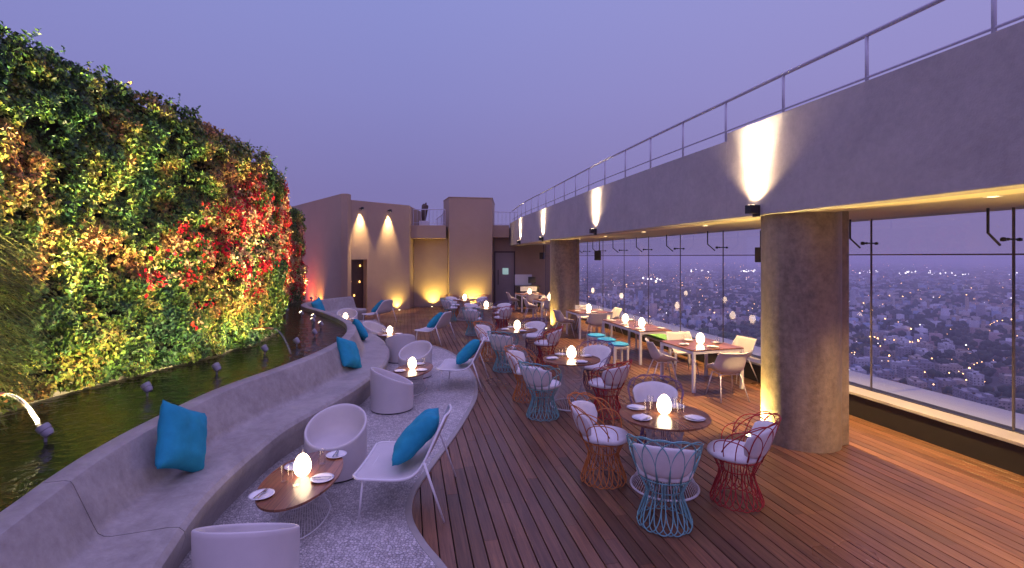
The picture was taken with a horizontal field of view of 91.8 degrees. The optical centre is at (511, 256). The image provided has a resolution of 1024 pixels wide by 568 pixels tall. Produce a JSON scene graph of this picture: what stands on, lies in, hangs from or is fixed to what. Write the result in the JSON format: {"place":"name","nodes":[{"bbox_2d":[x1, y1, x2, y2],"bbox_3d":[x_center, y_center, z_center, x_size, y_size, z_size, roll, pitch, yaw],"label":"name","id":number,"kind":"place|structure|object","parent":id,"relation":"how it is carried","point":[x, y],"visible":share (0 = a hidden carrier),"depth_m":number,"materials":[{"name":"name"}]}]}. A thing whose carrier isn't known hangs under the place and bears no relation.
{"place":"outdoors","nodes":[
{"label":"outdoors","id":0,"kind":"place"},
{"bbox_2d":[0,301,295,413],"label":"pool kerb","id":1,"kind":"structure","parent":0,"point":[57,393],"depth_m":6.59,"materials":[{"name":"stone"}]},
{"bbox_2d":[0,20,308,432],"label":"green wall","id":2,"kind":"structure","parent":1,"relation":"on","point":[136,238],"depth_m":6.62,"materials":[{"name":"green plant"}]},
{"bbox_2d":[0,300,346,511],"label":"pool water","id":3,"kind":"structure","parent":0,"point":[84,421],"depth_m":5.56,"materials":[{"name":"green liquid"}]},
{"bbox_2d":[35,422,53,441],"bbox_3d":[-4.186,1.599,4.445,0.133,0.221,0.104,0,0,-8],"label":"pool spotlight","id":4,"kind":"object","parent":3,"relation":"on","point":[45,430],"visible":0.98,"depth_m":4.42,"materials":[{"name":"grey"}]},
{"bbox_2d":[140,381,152,395],"bbox_3d":[-4.343,1.599,5.899,0.133,0.221,0.104,0,0,7],"label":"pool spotlight","id":5,"kind":"object","parent":3,"relation":"on","point":[146,387],"visible":0.99,"depth_m":5.87,"materials":[{"name":"grey"}]},
{"bbox_2d":[178,320,473,567],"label":"pebble path","id":6,"kind":"structure","parent":0,"point":[378,534],"depth_m":4.66,"materials":[{"name":"gravel"}]},
{"bbox_2d":[191,523,299,567],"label":"barrel chair","id":7,"kind":"object","parent":6,"relation":"on","point":[258,545],"visible":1,"depth_m":3.17,"materials":[{"name":"grey"}]},
{"bbox_2d":[255,451,342,539],"bbox_3d":[-1.900,2.188,4.500,0.640,0.385,1.200,0,0,-2],"label":"oval table","id":8,"kind":"object","parent":6,"relation":"on","point":[295,491],"visible":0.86,"depth_m":4.34,"materials":[{"name":"brown wood"}]},
{"bbox_2d":[248,488,274,499],"bbox_3d":[-2.085,1.987,4.132,0.200,0.017,0.200,0,0,0],"label":"plate","id":9,"kind":"object","parent":8,"relation":"on","point":[269,492],"visible":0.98,"depth_m":4.14,"materials":[{"name":"white ceramic"}]},
{"bbox_2d":[294,453,310,476],"bbox_3d":[-1.900,1.891,4.500,0.149,0.210,0.149,0,0,0],"label":"egg lamp","id":10,"kind":"object","parent":8,"relation":"on","point":[302,465],"visible":1,"depth_m":4.45,"materials":[{"name":"white"}]},
{"bbox_2d":[310,473,333,482],"bbox_3d":[-1.697,1.987,4.438,0.200,0.017,0.200,0,0,0],"label":"plate","id":11,"kind":"object","parent":8,"relation":"on","point":[320,480],"visible":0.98,"depth_m":4.44,"materials":[{"name":"white ceramic"}]},
{"bbox_2d":[326,450,346,457],"bbox_3d":[-1.758,1.987,4.966,0.200,0.017,0.200,0,0,0],"label":"plate","id":12,"kind":"object","parent":8,"relation":"on","point":[341,453],"visible":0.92,"depth_m":4.98,"materials":[{"name":"white ceramic"}]},
{"bbox_2d":[304,403,366,483],"bbox_3d":[-1.950,2.056,5.500,0.660,0.659,0.660,0,0,0],"label":"barrel chair","id":13,"kind":"object","parent":6,"relation":"on","point":[338,427],"visible":0.82,"depth_m":5.61,"materials":[{"name":"grey"}]},
{"bbox_2d":[336,308,357,318],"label":"barrel chair","id":14,"kind":"object","parent":6,"relation":"on","point":[351,313],"visible":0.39,"depth_m":16.54,"materials":[{"name":"grey"}]},
{"bbox_2d":[362,321,386,340],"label":"barrel chair","id":15,"kind":"object","parent":6,"relation":"on","point":[374,328],"visible":0.38,"depth_m":13.37,"materials":[{"name":"grey"}]},
{"bbox_2d":[362,299,396,323],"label":"lounge chair","id":16,"kind":"object","parent":6,"relation":"on","point":[385,306],"visible":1,"depth_m":17.33,"materials":[{"name":"white metal"}]},
{"bbox_2d":[370,367,413,414],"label":"barrel chair","id":17,"kind":"object","parent":6,"relation":"on","point":[391,393],"visible":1,"depth_m":7.50,"materials":[{"name":"grey"}]},
{"bbox_2d":[386,334,414,363],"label":"barrel chair","id":18,"kind":"object","parent":6,"relation":"on","point":[396,344],"visible":0.69,"depth_m":11.04,"materials":[{"name":"grey"}]},
{"bbox_2d":[393,362,432,395],"bbox_3d":[-1.750,2.188,8.800,0.640,0.385,1.200,0,0,6],"label":"oval table","id":19,"kind":"object","parent":6,"relation":"on","point":[408,373],"visible":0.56,"depth_m":8.65,"materials":[{"name":"wood"}]},
{"bbox_2d":[398,340,431,379],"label":"barrel chair","id":20,"kind":"object","parent":6,"relation":"on","point":[420,351],"visible":0.69,"depth_m":10.08,"materials":[{"name":"grey"}]},
{"bbox_2d":[436,337,488,391],"bbox_3d":[-0.900,1.953,9.219,0.866,0.877,0.938,0,0,4],"label":"lounge chair","id":21,"kind":"object","parent":6,"relation":"on","point":[449,365],"visible":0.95,"depth_m":9.05,"materials":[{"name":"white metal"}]},
{"bbox_2d":[456,339,479,363],"bbox_3d":[-0.810,1.762,9.192,0.594,0.233,0.594,-45,-3,-8],"label":"pillow","id":22,"kind":"object","parent":21,"relation":"on","point":[467,352],"visible":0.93,"depth_m":8.95,"materials":[{"name":"blue fabric"}]},
{"bbox_2d":[0,0,1023,257],"label":"sky","id":23,"kind":"structure","parent":0,"point":[414,103],"materials":[{"name":"purple"}]},
{"bbox_2d":[364,304,1023,567],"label":"deck","id":24,"kind":"structure","parent":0,"point":[872,495],"depth_m":4.96,"materials":[{"name":"brown wood"}]},
{"bbox_2d":[0,296,389,567],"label":"bench","id":25,"kind":"object","parent":24,"relation":"on","point":[121,501],"visible":0.75,"depth_m":4.17,"materials":[{"name":"concrete"}]},
{"bbox_2d":[155,400,206,471],"bbox_3d":[-2.998,1.659,4.520,0.233,0.594,0.594,-15,-29,-3],"label":"pillow","id":26,"kind":"object","parent":25,"relation":"on","point":[181,437],"visible":0.99,"depth_m":4.39,"materials":[{"name":"blue fabric"}]},
{"bbox_2d":[311,297,324,310],"bbox_3d":[-6.518,1.699,16.700,0.211,0.540,0.540,-17,14,10],"label":"pillow","id":27,"kind":"object","parent":25,"relation":"on","point":[317,303],"visible":0.73,"depth_m":16.62,"materials":[{"name":"blue fabric"}]},
{"bbox_2d":[336,337,361,368],"bbox_3d":[-2.858,1.709,8.720,0.222,0.567,0.567,-25,-23,4],"label":"pillow","id":28,"kind":"object","parent":25,"relation":"on","point":[348,350],"visible":0.98,"depth_m":8.56,"materials":[{"name":"blue fabric"}]},
{"bbox_2d":[352,319,367,339],"bbox_3d":[-3.551,1.711,11.549,0.211,0.540,0.540,-35,-1,-30],"label":"pillow","id":29,"kind":"object","parent":25,"relation":"on","point":[361,330],"visible":0.69,"depth_m":11.34,"materials":[{"name":"blue fabric"}]},
{"bbox_2d":[293,194,350,299],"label":"end wall","id":30,"kind":"structure","parent":24,"relation":"on","point":[326,259],"depth_m":21.35,"materials":[{"name":"paint"}]},
{"bbox_2d":[351,200,421,312],"bbox_3d":[-7.100,0.040,23.734,4.800,4.760,6.532,0,0,0],"label":"door wall","id":31,"kind":"structure","parent":24,"relation":"on","point":[382,254],"depth_m":21.67,"materials":[{"name":"paint"}]},
{"bbox_2d":[352,404,455,522],"bbox_3d":[-1.030,1.953,4.920,0.866,0.877,0.938,0,0,0],"label":"lounge chair","id":32,"kind":"object","parent":24,"relation":"on","point":[376,465],"visible":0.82,"depth_m":4.73,"materials":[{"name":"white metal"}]},
{"bbox_2d":[392,407,439,465],"bbox_3d":[-0.939,1.762,4.900,0.594,0.233,0.594,-45,0,-11],"label":"pillow","id":33,"kind":"object","parent":32,"relation":"on","point":[417,433],"visible":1,"depth_m":4.67,"materials":[{"name":"blue fabric"}]},
{"bbox_2d":[373,319,477,567],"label":"path edging","id":34,"kind":"object","parent":24,"relation":"on","point":[428,550],"visible":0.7,"depth_m":5.10,"materials":[{"name":"stone"}]},
{"bbox_2d":[415,311,455,345],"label":"lounge chair","id":35,"kind":"object","parent":24,"relation":"on","point":[444,320],"visible":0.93,"depth_m":13.56,"materials":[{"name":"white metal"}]},
{"bbox_2d":[426,312,444,327],"bbox_3d":[-2.050,1.762,13.697,0.594,0.233,0.594,-44,-13,2],"label":"pillow","id":36,"kind":"object","parent":35,"relation":"on","point":[433,322],"visible":0.69,"depth_m":13.44,"materials":[{"name":"blue fabric"}]},
{"bbox_2d":[440,298,457,321],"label":"wire chair","id":37,"kind":"object","parent":24,"relation":"on","point":[446,305],"visible":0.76,"depth_m":18.23,"materials":[{"name":"fabric"}]},
{"bbox_2d":[444,294,460,317],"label":"wire chair","id":38,"kind":"object","parent":24,"relation":"on","point":[452,298],"visible":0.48,"depth_m":19.67,"materials":[{"name":"fabric"}]},
{"bbox_2d":[443,197,494,306],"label":"tower block","id":39,"kind":"structure","parent":24,"relation":"on","point":[469,222],"depth_m":23.76,"materials":[{"name":"paint"}]},
{"bbox_2d":[462,307,482,335],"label":"wire chair","id":40,"kind":"object","parent":24,"relation":"on","point":[472,315],"visible":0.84,"depth_m":14.92,"materials":[{"name":"fabric"}]},
{"bbox_2d":[463,300,481,326],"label":"wire chair","id":41,"kind":"object","parent":24,"relation":"on","point":[470,305],"visible":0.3,"depth_m":16.96,"materials":[{"name":"fabric"}]},
{"bbox_2d":[411,225,549,306],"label":"back wall","id":42,"kind":"structure","parent":24,"relation":"on","point":[431,265],"depth_m":24.45,"materials":[{"name":"paint"}]},
{"bbox_2d":[495,253,513,303],"bbox_3d":[-0.370,1.110,25.098,0.940,2.580,0.095,0,0,0],"label":"door","id":43,"kind":"structure","parent":42,"relation":"in","point":[504,262],"depth_m":25.09,"materials":[{"name":"paint"}]},
{"bbox_2d":[472,306,498,330],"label":"round table","id":44,"kind":"object","parent":24,"relation":"on","point":[486,316],"visible":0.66,"depth_m":15.88,"materials":[{"name":"wood"}]},
{"bbox_2d":[473,321,499,361],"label":"wire chair","id":45,"kind":"object","parent":24,"relation":"on","point":[481,332],"visible":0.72,"depth_m":11.44,"materials":[{"name":"fabric"}]},
{"bbox_2d":[493,300,511,327],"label":"wire chair","id":46,"kind":"object","parent":24,"relation":"on","point":[502,304],"visible":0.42,"depth_m":16.95,"materials":[{"name":"fabric"}]},
{"bbox_2d":[487,331,518,372],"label":"wire chair","id":47,"kind":"object","parent":24,"relation":"on","point":[498,342],"visible":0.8,"depth_m":10.20,"materials":[{"name":"fabric"}]},
{"bbox_2d":[493,305,513,333],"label":"wire chair","id":48,"kind":"object","parent":24,"relation":"on","point":[505,314],"visible":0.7,"depth_m":15.33,"materials":[{"name":"fabric"}]},
{"bbox_2d":[497,327,537,365],"bbox_3d":[0.120,2.025,11.200,0.920,0.750,0.920,0,0,44],"label":"round table","id":49,"kind":"object","parent":24,"relation":"on","point":[513,330],"visible":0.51,"depth_m":11.07,"materials":[{"name":"wood"}]},
{"bbox_2d":[504,345,542,402],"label":"wire chair","id":50,"kind":"object","parent":24,"relation":"on","point":[514,357],"visible":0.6,"depth_m":8.23,"materials":[{"name":"fabric"}]},
{"bbox_2d":[516,285,539,306],"bbox_3d":[0.750,1.897,23.700,1.160,1.005,0.600,0,0,0],"label":"service counter","id":51,"kind":"object","parent":24,"relation":"on","point":[519,291],"visible":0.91,"depth_m":23.43,"materials":[{"name":"grey"}]},
{"bbox_2d":[515,274,531,284],"bbox_3d":[0.550,1.130,23.930,0.820,0.520,0.020,0,0,0],"label":"notice panel","id":52,"kind":"object","parent":51,"relation":"on","point":[521,279],"visible":0.76,"depth_m":23.92,"materials":[{"name":"white metal"}]},
{"bbox_2d":[520,317,546,357],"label":"wire chair","id":53,"kind":"object","parent":24,"relation":"on","point":[540,326],"visible":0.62,"depth_m":12.04,"materials":[{"name":"fabric"}]},
{"bbox_2d":[518,360,561,421],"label":"wire chair","id":54,"kind":"object","parent":24,"relation":"on","point":[539,380],"visible":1,"depth_m":7.21,"materials":[{"name":"metal"}]},
{"bbox_2d":[534,325,563,366],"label":"wire chair","id":55,"kind":"object","parent":24,"relation":"on","point":[553,339],"visible":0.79,"depth_m":10.75,"materials":[{"name":"fabric"}]},
{"bbox_2d":[553,309,574,337],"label":"bucket chair","id":56,"kind":"object","parent":24,"relation":"on","point":[561,318],"visible":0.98,"depth_m":14.56,"materials":[{"name":"white plastic"}]},
{"bbox_2d":[550,239,578,329],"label":"column","id":57,"kind":"structure","parent":24,"relation":"on","point":[564,275],"depth_m":16.30,"materials":[{"name":"concrete"}]},
{"bbox_2d":[543,353,599,411],"bbox_3d":[0.960,2.025,8.000,0.920,0.750,0.920,0,0,-29],"label":"round table","id":58,"kind":"object","parent":24,"relation":"on","point":[563,361],"visible":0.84,"depth_m":7.87,"materials":[{"name":"wood"}]},
{"bbox_2d":[566,309,612,338],"bbox_3d":[2.320,2.025,15.000,1.060,0.750,1.060,0,0,-15],"label":"square table","id":59,"kind":"object","parent":24,"relation":"on","point":[580,313],"visible":0.87,"depth_m":14.63,"materials":[{"name":"wood"}]},
{"bbox_2d":[576,340,613,396],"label":"wire chair","id":60,"kind":"object","parent":24,"relation":"on","point":[603,353],"visible":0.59,"depth_m":8.79,"materials":[{"name":"fabric"}]},
{"bbox_2d":[585,313,606,341],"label":"bucket chair","id":61,"kind":"object","parent":24,"relation":"on","point":[594,319],"visible":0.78,"depth_m":13.93,"materials":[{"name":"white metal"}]},
{"bbox_2d":[587,333,605,345],"bbox_3d":[2.080,2.156,12.250,0.410,0.487,0.410,0,0,-13],"label":"stool","id":62,"kind":"object","parent":24,"relation":"on","point":[593,336],"visible":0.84,"depth_m":12.12,"materials":[{"name":"teal fabric"}]},
{"bbox_2d":[567,392,628,489],"bbox_3d":[0.922,1.954,5.338,0.661,0.878,0.665,0,0,17],"label":"wire chair","id":63,"kind":"object","parent":24,"relation":"on","point":[584,415],"visible":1,"depth_m":5.21,"materials":[{"name":"orange"}]},
{"bbox_2d":[588,359,632,419],"bbox_3d":[1.470,1.954,7.435,0.665,0.878,0.661,0,0,-42],"label":"wire chair","id":64,"kind":"object","parent":24,"relation":"on","point":[613,379],"visible":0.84,"depth_m":7.27,"materials":[{"name":"metal"}]},
{"bbox_2d":[607,307,623,335],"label":"bucket chair","id":65,"kind":"object","parent":24,"relation":"on","point":[616,311],"visible":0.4,"depth_m":15.34,"materials":[{"name":"white plastic"}]},
{"bbox_2d":[607,341,628,365],"bbox_3d":[2.360,2.156,11.020,0.410,0.487,0.410,0,0,-13],"label":"stool","id":66,"kind":"object","parent":24,"relation":"on","point":[620,345],"visible":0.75,"depth_m":10.88,"materials":[{"name":"white metal"}]},
{"bbox_2d":[602,319,671,364],"bbox_3d":[2.970,2.025,12.050,0.780,0.750,2.100,0,0,-13],"label":"long table","id":67,"kind":"object","parent":24,"relation":"on","point":[632,325],"visible":0.64,"depth_m":11.51,"materials":[{"name":"brown wood"}]},
{"bbox_2d":[627,374,683,447],"bbox_3d":[1.756,1.954,6.078,0.665,0.878,0.661,0,0,15],"label":"wire chair","id":68,"kind":"object","parent":24,"relation":"on","point":[651,391],"visible":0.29,"depth_m":6.24,"materials":[{"name":"white"}]},
{"bbox_2d":[644,338,678,386],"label":"bucket chair","id":69,"kind":"object","parent":24,"relation":"on","point":[656,354],"visible":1,"depth_m":9.19,"materials":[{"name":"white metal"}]},
{"bbox_2d":[635,333,689,363],"bbox_3d":[3.600,2.156,12.000,0.400,0.488,1.950,0,0,-13],"label":"side bench","id":70,"kind":"object","parent":24,"relation":"on","point":[659,337],"visible":0.32,"depth_m":11.99,"materials":[{"name":"green metal"}]},
{"bbox_2d":[626,433,703,536],"bbox_3d":[1.350,1.954,4.403,0.665,0.878,0.661,0,0,19],"label":"wire chair","id":71,"kind":"object","parent":24,"relation":"on","point":[657,464],"visible":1,"depth_m":4.25,"materials":[{"name":"teal"}]},
{"bbox_2d":[619,402,711,501],"bbox_3d":[1.590,2.025,5.180,0.920,0.750,0.920,0,0,-12],"label":"round table","id":72,"kind":"object","parent":24,"relation":"on","point":[675,420],"visible":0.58,"depth_m":5.04,"materials":[{"name":"brown wood"}]},
{"bbox_2d":[657,394,671,414],"bbox_3d":[1.590,1.545,5.180,0.149,0.210,0.149,0,0,0],"label":"egg lamp","id":73,"kind":"object","parent":72,"relation":"on","point":[664,405],"visible":1,"depth_m":5.13,"materials":[{"name":"white"}]},
{"bbox_2d":[666,331,699,375],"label":"bucket chair","id":74,"kind":"object","parent":24,"relation":"on","point":[675,335],"visible":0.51,"depth_m":10.41,"materials":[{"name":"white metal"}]},
{"bbox_2d":[660,338,743,392],"bbox_3d":[3.550,2.025,9.350,1.060,0.750,1.060,0,0,-15],"label":"square table","id":75,"kind":"object","parent":24,"relation":"on","point":[692,348],"visible":0.92,"depth_m":8.99,"materials":[{"name":"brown wood"}]},
{"bbox_2d":[705,352,749,402],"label":"bucket chair","id":76,"kind":"object","parent":24,"relation":"on","point":[731,364],"visible":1,"depth_m":8.20,"materials":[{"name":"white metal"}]},
{"bbox_2d":[717,335,757,383],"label":"bucket chair","id":77,"kind":"object","parent":24,"relation":"on","point":[747,344],"visible":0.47,"depth_m":9.69,"materials":[{"name":"white metal"}]},
{"bbox_2d":[707,411,781,512],"bbox_3d":[2.251,1.954,4.827,0.661,0.878,0.665,0,0,33],"label":"wire chair","id":78,"kind":"object","parent":24,"relation":"on","point":[755,447],"visible":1,"depth_m":4.70,"materials":[{"name":"red"}]},
{"bbox_2d":[540,297,1023,475],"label":"parapet","id":79,"kind":"structure","parent":24,"relation":"on","point":[999,445],"depth_m":6.39,"materials":[{"name":"concrete"}]},
{"bbox_2d":[545,207,1023,429],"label":"glass wall","id":80,"kind":"structure","parent":79,"relation":"on","point":[1013,253],"depth_m":7.53,"materials":[{"name":"glass"}]},
{"bbox_2d":[986,208,1022,245],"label":"glass bracket","id":81,"kind":"object","parent":80,"relation":"attached to","point":[1003,239],"visible":1,"depth_m":5.71,"materials":[{"name":"black metal"}]},
{"bbox_2d":[579,301,1023,429],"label":"ledge","id":82,"kind":"object","parent":79,"relation":"attached to","point":[990,413],"visible":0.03,"depth_m":7.60,"materials":[{"name":"metal"}]},
{"bbox_2d":[761,211,848,452],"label":"column","id":83,"kind":"structure","parent":24,"relation":"on","point":[805,325],"depth_m":6.12,"materials":[{"name":"concrete"}]},
{"bbox_2d":[579,261,1023,348],"bbox_3d":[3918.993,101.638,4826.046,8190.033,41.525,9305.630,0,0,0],"label":"city buildings","id":84,"kind":"structure","parent":0,"point":[977,308],"depth_m":1292.58,"materials":[{"name":"concrete"}]},
{"bbox_2d":[579,258,1023,392],"bbox_3d":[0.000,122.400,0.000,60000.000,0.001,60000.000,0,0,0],"label":"ground","id":85,"kind":"structure","parent":0,"point":[996,382],"depth_m":11905.20,"materials":[{"name":"grey"}]},
{"bbox_2d":[579,262,1023,413],"bbox_3d":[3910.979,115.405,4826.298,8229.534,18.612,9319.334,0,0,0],"label":"city trees","id":86,"kind":"object","parent":85,"relation":"on","point":[751,329],"visible":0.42,"depth_m":1139.48,"materials":[{"name":"green plant"}]},
{"bbox_2d":[864,346,879,362],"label":"city house","id":87,"kind":"structure","parent":85,"relation":"on","point":[875,351],"depth_m":573.36,"materials":[{"name":"grey"}]},
{"bbox_2d":[903,376,926,388],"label":"city house","id":88,"kind":"structure","parent":85,"relation":"on","point":[914,381],"depth_m":432.84,"materials":[{"name":"grey"}]},
{"bbox_2d":[953,387,981,399],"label":"city house","id":89,"kind":"structure","parent":85,"relation":"on","point":[959,392],"depth_m":396.06,"materials":[{"name":"grey"}]},
{"bbox_2d":[999,373,1015,384],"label":"city house","id":90,"kind":"structure","parent":85,"relation":"on","point":[1004,378],"depth_m":476.47,"materials":[{"name":"grey"}]},
{"bbox_2d":[854,356,872,366],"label":"city house","id":91,"kind":"structure","parent":0,"point":[862,361],"depth_m":531.42,"materials":[{"name":"grey"}]},
{"bbox_2d":[872,330,887,343],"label":"city house","id":92,"kind":"structure","parent":0,"point":[879,334],"depth_m":693.71,"materials":[{"name":"grey"}]},
{"bbox_2d":[872,369,891,380],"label":"city house","id":93,"kind":"structure","parent":0,"point":[884,373],"depth_m":454.80,"materials":[{"name":"grey"}]},
{"bbox_2d":[874,355,891,364],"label":"city house","id":94,"kind":"structure","parent":0,"point":[882,360],"depth_m":560.89,"materials":[{"name":"grey"}]},
{"bbox_2d":[890,360,911,373],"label":"city house","id":95,"kind":"structure","parent":0,"point":[894,364],"depth_m":514.52,"materials":[{"name":"grey"}]},
{"bbox_2d":[895,346,910,358],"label":"city house","id":96,"kind":"structure","parent":0,"point":[901,351],"depth_m":576.83,"materials":[{"name":"grey"}]},
{"bbox_2d":[897,365,922,378],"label":"city house","id":97,"kind":"structure","parent":0,"point":[908,371],"depth_m":471.17,"materials":[{"name":"grey"}]},
{"bbox_2d":[910,359,934,378],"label":"city house","id":98,"kind":"structure","parent":0,"point":[925,364],"depth_m":498.45,"materials":[{"name":"grey"}]},
{"bbox_2d":[916,341,932,351],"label":"city house","id":99,"kind":"structure","parent":0,"point":[926,345],"depth_m":616.94,"materials":[{"name":"grey"}]},
{"bbox_2d":[920,378,937,390],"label":"city house","id":100,"kind":"structure","parent":0,"point":[930,383],"depth_m":453.88,"materials":[{"name":"grey"}]},
{"bbox_2d":[934,377,956,388],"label":"city house","id":101,"kind":"structure","parent":0,"point":[942,382],"depth_m":457.61,"materials":[{"name":"grey"}]},
{"bbox_2d":[938,342,954,349],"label":"city house","id":102,"kind":"structure","parent":0,"point":[945,345],"depth_m":618.27,"materials":[{"name":"grey"}]},
{"bbox_2d":[935,363,962,375],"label":"city house","id":103,"kind":"structure","parent":0,"point":[953,367],"depth_m":495.19,"materials":[{"name":"grey"}]},
{"bbox_2d":[966,371,983,385],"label":"city house","id":104,"kind":"structure","parent":0,"point":[975,378],"depth_m":471.21,"materials":[{"name":"grey"}]},
{"bbox_2d":[966,392,998,406],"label":"city house","id":105,"kind":"structure","parent":0,"point":[989,399],"depth_m":375.01,"materials":[{"name":"grey"}]},
{"bbox_2d":[996,397,1023,410],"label":"city house","id":106,"kind":"structure","parent":0,"point":[1005,403],"depth_m":372.61,"materials":[{"name":"grey"}]},
{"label":"roof terrace","id":107,"kind":"structure","parent":0,"visible":0},
{"bbox_2d":[510,21,1023,245],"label":"canopy","id":108,"kind":"object","parent":107,"relation":"attached to","point":[941,133],"visible":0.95,"depth_m":5.28,"materials":[{"name":"paint"}]},
{"bbox_2d":[745,205,759,216],"bbox_3d":[3.148,-0.597,6.483,0.155,0.153,0.110,0,0,-12],"label":"wall uplight","id":109,"kind":"object","parent":108,"relation":"attached to","point":[754,210],"depth_m":6.45,"materials":[{"name":"black metal"}]},
{"bbox_2d":[512,0,1023,220],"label":"railing","id":110,"kind":"object","parent":108,"relation":"on","point":[992,29],"visible":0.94,"depth_m":6.04,"materials":[{"name":"silver metal"}]},
{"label":"host tower","id":111,"kind":"object","parent":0,"visible":0},
{"bbox_2d":[386,308,537,567],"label":"floor slab","id":112,"kind":"structure","parent":111,"relation":"on","point":[457,490],"depth_m":4.75,"materials":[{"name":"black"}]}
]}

